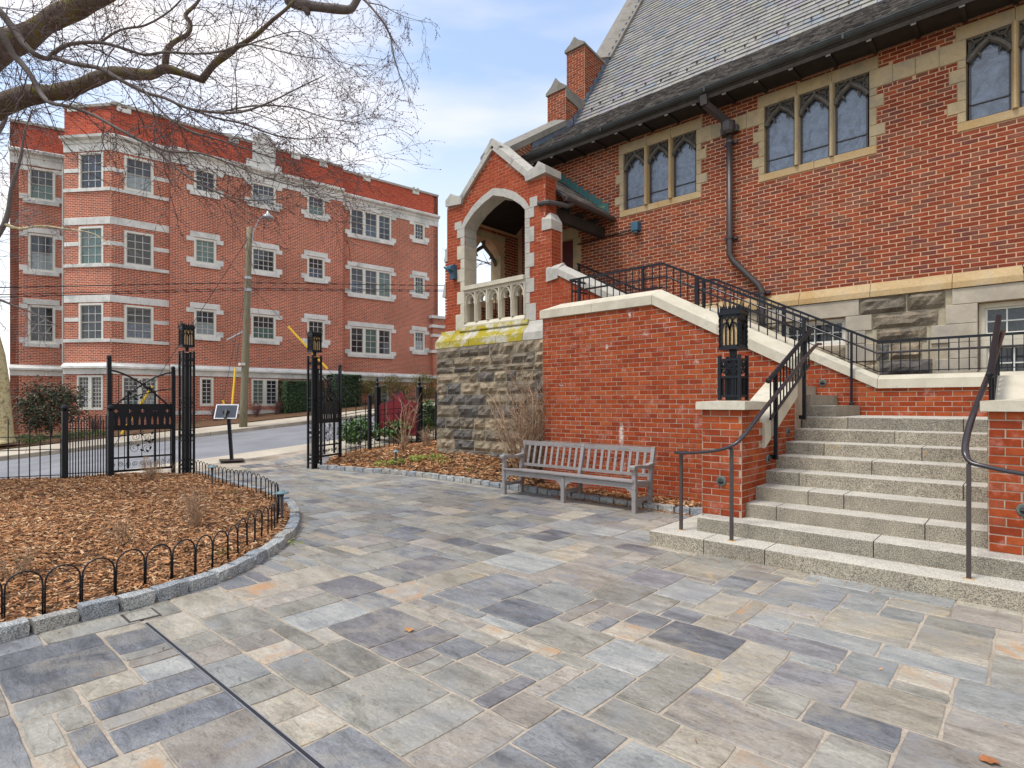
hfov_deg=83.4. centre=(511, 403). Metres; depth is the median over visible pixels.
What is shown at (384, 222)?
window
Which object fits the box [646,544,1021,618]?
leaf litter
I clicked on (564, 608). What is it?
plaza debris
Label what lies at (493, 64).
sky
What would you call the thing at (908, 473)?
granite stairs
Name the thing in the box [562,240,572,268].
door
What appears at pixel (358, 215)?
window
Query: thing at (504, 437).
bare shrub
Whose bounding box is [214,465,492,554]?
sprouting weeds
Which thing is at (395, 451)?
path light
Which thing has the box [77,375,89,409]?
window
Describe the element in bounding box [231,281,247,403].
guy wire
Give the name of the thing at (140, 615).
drain cover
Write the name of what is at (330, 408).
gate leaf
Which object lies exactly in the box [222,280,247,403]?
guy wire
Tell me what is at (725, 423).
brick pier
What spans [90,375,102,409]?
window
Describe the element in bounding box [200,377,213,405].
window
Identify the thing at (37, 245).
window
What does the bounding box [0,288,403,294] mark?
overhead wire
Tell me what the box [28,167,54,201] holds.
window
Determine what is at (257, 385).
window
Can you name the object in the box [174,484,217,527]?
bare shrub
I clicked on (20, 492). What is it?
bark mulch
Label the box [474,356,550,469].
bare shrub
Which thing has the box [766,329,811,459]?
stair guard rail
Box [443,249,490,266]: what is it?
bare tree
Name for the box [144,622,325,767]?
slot drain
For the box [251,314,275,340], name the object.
window
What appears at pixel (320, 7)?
overhanging tree
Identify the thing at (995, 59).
window
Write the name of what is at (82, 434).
ground shrub
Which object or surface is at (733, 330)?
pier lantern
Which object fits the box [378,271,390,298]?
window
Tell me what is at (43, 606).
hoop fence
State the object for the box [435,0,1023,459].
church
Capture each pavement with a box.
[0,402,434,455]
[90,431,434,475]
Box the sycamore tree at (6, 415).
[0,79,148,444]
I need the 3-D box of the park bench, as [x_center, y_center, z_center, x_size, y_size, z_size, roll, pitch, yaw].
[0.942,1.060,8.898,2.530,0.880,0.635,0,0,42]
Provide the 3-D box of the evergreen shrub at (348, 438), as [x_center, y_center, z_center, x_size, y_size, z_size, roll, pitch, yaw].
[-4.289,0.758,15.918,1.467,0.956,1.391,0,0,-8]
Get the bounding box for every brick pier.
[696,381,797,517]
[980,375,1023,555]
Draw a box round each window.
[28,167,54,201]
[28,233,54,272]
[28,305,54,343]
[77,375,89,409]
[79,152,102,187]
[79,226,102,263]
[79,303,102,338]
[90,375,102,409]
[122,376,139,409]
[124,155,153,194]
[124,230,153,267]
[124,305,153,340]
[140,376,157,409]
[194,168,215,194]
[194,237,215,264]
[194,308,215,336]
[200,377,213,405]
[251,181,275,207]
[251,247,275,273]
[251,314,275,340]
[251,378,264,405]
[265,379,277,405]
[307,194,324,217]
[307,256,324,280]
[307,319,324,344]
[350,207,363,236]
[350,266,363,294]
[350,326,363,353]
[364,211,377,238]
[364,268,377,296]
[364,327,377,354]
[378,214,390,241]
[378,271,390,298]
[378,329,390,355]
[379,384,388,400]
[414,222,424,240]
[414,276,424,295]
[414,331,424,351]
[623,130,695,209]
[764,73,868,172]
[786,318,844,346]
[966,20,1023,120]
[979,300,1023,340]
[979,338,1023,371]
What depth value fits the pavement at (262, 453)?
15.41 m
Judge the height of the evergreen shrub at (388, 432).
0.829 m
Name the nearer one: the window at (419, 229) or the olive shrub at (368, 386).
the olive shrub at (368, 386)
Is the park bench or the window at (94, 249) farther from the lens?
the window at (94, 249)
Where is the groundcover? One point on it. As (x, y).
(412, 458)
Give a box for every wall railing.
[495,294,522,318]
[569,262,810,345]
[576,263,662,293]
[693,278,1023,372]
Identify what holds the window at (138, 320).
in the apartment building
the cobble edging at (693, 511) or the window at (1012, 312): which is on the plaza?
the cobble edging at (693, 511)
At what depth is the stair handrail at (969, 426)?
4.44 m
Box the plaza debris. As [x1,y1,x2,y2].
[26,491,1006,741]
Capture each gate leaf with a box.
[106,355,175,472]
[318,364,341,461]
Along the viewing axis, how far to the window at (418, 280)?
33.59 m
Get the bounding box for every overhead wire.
[0,282,443,287]
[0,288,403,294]
[0,290,347,297]
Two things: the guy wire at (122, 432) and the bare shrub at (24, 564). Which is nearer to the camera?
the bare shrub at (24, 564)
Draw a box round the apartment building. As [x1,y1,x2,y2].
[8,101,444,433]
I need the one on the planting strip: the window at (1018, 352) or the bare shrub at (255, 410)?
the bare shrub at (255, 410)
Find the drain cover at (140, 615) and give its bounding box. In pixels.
[120,608,161,622]
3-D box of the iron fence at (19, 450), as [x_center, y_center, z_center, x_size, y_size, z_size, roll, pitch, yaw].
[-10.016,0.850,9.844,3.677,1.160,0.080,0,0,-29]
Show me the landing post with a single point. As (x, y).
(851, 368)
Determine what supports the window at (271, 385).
in the apartment building
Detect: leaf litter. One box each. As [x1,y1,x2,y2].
[550,494,692,516]
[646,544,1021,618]
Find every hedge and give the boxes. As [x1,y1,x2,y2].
[277,380,325,412]
[326,373,362,407]
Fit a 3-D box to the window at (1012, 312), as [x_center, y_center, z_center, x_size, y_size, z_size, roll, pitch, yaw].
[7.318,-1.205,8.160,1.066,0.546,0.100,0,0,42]
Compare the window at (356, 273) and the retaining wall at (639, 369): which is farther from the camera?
the window at (356, 273)
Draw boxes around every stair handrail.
[674,343,821,541]
[961,330,1023,579]
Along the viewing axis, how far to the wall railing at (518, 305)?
12.32 m
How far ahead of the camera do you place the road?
16.89 m
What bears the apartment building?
on the ground
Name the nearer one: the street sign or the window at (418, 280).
the street sign
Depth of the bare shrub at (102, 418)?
22.45 m
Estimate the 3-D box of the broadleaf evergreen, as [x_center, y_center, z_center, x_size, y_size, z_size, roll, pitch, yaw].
[-17.514,0.066,21.928,2.139,2.494,3.024,0,0,42]
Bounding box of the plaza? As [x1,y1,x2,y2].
[0,450,1023,767]
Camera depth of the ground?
22.93 m
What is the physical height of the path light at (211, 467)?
0.396 m
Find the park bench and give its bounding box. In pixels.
[500,440,655,513]
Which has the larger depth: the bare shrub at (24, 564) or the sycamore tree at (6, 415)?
the sycamore tree at (6, 415)
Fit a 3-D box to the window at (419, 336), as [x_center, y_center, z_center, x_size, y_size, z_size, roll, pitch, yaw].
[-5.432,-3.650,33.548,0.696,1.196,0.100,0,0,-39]
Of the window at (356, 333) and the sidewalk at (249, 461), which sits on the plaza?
the sidewalk at (249, 461)
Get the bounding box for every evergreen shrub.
[330,414,383,445]
[377,419,413,440]
[423,398,434,437]
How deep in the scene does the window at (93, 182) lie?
24.07 m
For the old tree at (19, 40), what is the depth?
6.43 m
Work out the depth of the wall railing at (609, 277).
11.40 m
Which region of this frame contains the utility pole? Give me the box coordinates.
[226,211,273,426]
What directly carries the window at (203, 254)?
in the apartment building
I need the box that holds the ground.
[0,408,373,454]
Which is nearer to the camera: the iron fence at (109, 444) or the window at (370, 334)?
the iron fence at (109, 444)
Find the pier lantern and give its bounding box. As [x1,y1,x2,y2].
[716,300,750,399]
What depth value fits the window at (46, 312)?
25.68 m
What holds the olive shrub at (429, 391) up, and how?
on the planting strip
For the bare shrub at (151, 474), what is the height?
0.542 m
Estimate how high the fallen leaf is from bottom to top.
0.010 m
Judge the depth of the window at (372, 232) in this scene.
31.61 m
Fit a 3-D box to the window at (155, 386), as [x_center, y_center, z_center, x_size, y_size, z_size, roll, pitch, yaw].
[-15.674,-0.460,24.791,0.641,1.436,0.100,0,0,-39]
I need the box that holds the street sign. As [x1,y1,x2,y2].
[374,377,422,441]
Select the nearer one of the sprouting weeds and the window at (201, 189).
the sprouting weeds
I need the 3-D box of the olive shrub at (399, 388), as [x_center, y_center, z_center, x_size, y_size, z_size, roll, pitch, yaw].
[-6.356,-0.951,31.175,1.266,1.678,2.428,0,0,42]
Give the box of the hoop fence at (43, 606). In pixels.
[0,459,279,620]
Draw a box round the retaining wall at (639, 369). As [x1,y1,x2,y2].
[540,289,806,502]
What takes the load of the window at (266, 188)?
in the apartment building
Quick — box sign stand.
[214,404,244,461]
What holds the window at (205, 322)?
in the apartment building
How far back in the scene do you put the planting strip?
24.38 m
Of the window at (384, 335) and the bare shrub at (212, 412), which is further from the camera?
the window at (384, 335)
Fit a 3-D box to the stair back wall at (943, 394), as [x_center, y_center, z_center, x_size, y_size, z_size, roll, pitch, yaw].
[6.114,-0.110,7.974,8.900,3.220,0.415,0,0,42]
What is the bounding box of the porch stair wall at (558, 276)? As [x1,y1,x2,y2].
[546,263,624,306]
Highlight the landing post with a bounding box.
[849,330,853,404]
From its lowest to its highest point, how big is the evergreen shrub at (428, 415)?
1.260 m
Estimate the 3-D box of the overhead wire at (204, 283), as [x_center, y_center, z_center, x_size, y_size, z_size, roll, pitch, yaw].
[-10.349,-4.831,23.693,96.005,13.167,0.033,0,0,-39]
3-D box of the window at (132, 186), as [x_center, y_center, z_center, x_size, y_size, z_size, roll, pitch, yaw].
[-15.950,-9.760,24.564,1.056,1.436,0.100,0,0,-39]
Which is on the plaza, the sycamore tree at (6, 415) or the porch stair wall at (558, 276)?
the porch stair wall at (558, 276)
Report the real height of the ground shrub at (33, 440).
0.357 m
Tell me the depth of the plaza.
3.37 m
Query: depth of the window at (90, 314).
24.07 m
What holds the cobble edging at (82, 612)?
on the plaza
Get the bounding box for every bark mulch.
[0,472,289,622]
[322,439,701,507]
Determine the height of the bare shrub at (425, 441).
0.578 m
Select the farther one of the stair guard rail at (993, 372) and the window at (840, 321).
the window at (840, 321)
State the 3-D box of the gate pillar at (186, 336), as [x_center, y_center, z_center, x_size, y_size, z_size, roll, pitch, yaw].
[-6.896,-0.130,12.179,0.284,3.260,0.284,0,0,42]
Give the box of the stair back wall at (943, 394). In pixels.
[705,307,1023,416]
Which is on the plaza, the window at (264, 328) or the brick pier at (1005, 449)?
the brick pier at (1005, 449)
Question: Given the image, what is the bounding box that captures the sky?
[0,0,625,380]
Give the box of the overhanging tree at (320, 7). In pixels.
[284,0,439,127]
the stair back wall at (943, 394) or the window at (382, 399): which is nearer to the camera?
the stair back wall at (943, 394)
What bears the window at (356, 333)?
in the apartment building
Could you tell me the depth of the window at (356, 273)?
31.12 m
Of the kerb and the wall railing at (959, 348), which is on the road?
the kerb
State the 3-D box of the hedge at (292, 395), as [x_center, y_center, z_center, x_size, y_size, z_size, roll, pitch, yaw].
[-10.166,-0.350,27.791,2.063,1.643,1.235,0,0,-39]
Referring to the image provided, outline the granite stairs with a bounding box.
[650,386,1023,612]
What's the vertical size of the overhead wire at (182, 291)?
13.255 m
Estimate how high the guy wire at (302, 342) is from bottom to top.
6.311 m
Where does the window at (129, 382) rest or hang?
in the apartment building
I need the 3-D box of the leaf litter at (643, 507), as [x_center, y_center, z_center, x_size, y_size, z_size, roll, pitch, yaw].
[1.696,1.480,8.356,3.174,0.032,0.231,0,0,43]
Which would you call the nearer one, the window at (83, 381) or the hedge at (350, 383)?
the window at (83, 381)
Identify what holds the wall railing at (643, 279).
on the retaining wall at (639, 369)
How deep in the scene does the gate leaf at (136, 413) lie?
11.60 m
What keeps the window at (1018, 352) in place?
in the church
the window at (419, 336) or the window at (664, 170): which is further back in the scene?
the window at (419, 336)
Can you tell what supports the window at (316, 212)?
in the apartment building
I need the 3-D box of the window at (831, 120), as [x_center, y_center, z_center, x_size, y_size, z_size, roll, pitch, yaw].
[5.243,-4.806,9.951,1.684,1.232,0.225,0,0,42]
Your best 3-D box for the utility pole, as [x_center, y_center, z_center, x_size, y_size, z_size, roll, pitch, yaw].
[-10.619,-3.389,23.209,1.909,8.821,0.438,0,0,-4]
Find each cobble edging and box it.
[0,471,299,642]
[319,465,701,515]
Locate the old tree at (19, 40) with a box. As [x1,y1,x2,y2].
[0,0,444,318]
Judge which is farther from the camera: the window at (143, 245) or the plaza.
the window at (143, 245)
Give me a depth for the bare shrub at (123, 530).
5.64 m
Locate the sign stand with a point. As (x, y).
(228, 412)
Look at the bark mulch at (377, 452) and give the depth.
12.11 m
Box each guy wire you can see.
[114,239,247,445]
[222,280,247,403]
[223,257,373,418]
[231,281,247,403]
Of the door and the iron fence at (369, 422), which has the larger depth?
the iron fence at (369, 422)
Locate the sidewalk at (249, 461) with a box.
[140,448,331,473]
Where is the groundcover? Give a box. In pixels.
[371,453,450,465]
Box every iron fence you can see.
[0,419,61,479]
[61,405,113,478]
[342,390,436,451]
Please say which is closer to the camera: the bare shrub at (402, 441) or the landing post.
the landing post
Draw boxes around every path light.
[207,465,216,483]
[274,490,288,518]
[392,450,399,465]
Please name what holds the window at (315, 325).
in the apartment building
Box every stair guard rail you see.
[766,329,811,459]
[986,314,1001,399]
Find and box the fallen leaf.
[979,754,1001,764]
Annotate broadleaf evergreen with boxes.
[10,374,97,438]
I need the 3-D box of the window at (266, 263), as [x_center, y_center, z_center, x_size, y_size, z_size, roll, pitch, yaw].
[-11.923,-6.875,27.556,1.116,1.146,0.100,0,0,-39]
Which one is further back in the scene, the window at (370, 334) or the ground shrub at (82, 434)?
the window at (370, 334)
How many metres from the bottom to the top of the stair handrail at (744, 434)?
2.158 m
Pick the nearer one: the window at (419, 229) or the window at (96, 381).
the window at (96, 381)
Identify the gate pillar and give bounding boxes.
[177,320,195,473]
[306,330,322,468]
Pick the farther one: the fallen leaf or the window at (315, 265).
the window at (315, 265)
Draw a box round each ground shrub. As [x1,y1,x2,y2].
[15,434,49,442]
[53,429,104,439]
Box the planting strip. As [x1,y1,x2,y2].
[0,396,434,448]
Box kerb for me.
[0,407,424,460]
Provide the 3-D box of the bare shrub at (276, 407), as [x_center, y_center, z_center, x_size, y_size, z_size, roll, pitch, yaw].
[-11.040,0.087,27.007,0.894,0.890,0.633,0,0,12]
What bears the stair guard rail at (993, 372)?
on the brick pier at (1005, 449)
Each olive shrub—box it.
[359,376,391,403]
[381,372,412,398]
[408,373,436,397]
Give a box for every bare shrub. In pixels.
[0,542,47,580]
[88,410,104,433]
[98,512,143,545]
[136,454,179,479]
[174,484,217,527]
[206,406,217,420]
[250,399,264,416]
[267,398,283,414]
[383,386,423,449]
[416,424,435,446]
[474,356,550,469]
[487,380,557,467]
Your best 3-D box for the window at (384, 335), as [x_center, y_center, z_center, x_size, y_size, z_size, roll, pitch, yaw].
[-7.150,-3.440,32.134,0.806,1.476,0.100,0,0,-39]
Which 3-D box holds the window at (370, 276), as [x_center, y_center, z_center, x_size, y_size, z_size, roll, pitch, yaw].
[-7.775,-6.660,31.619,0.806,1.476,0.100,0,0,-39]
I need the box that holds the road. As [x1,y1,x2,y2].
[0,416,434,479]

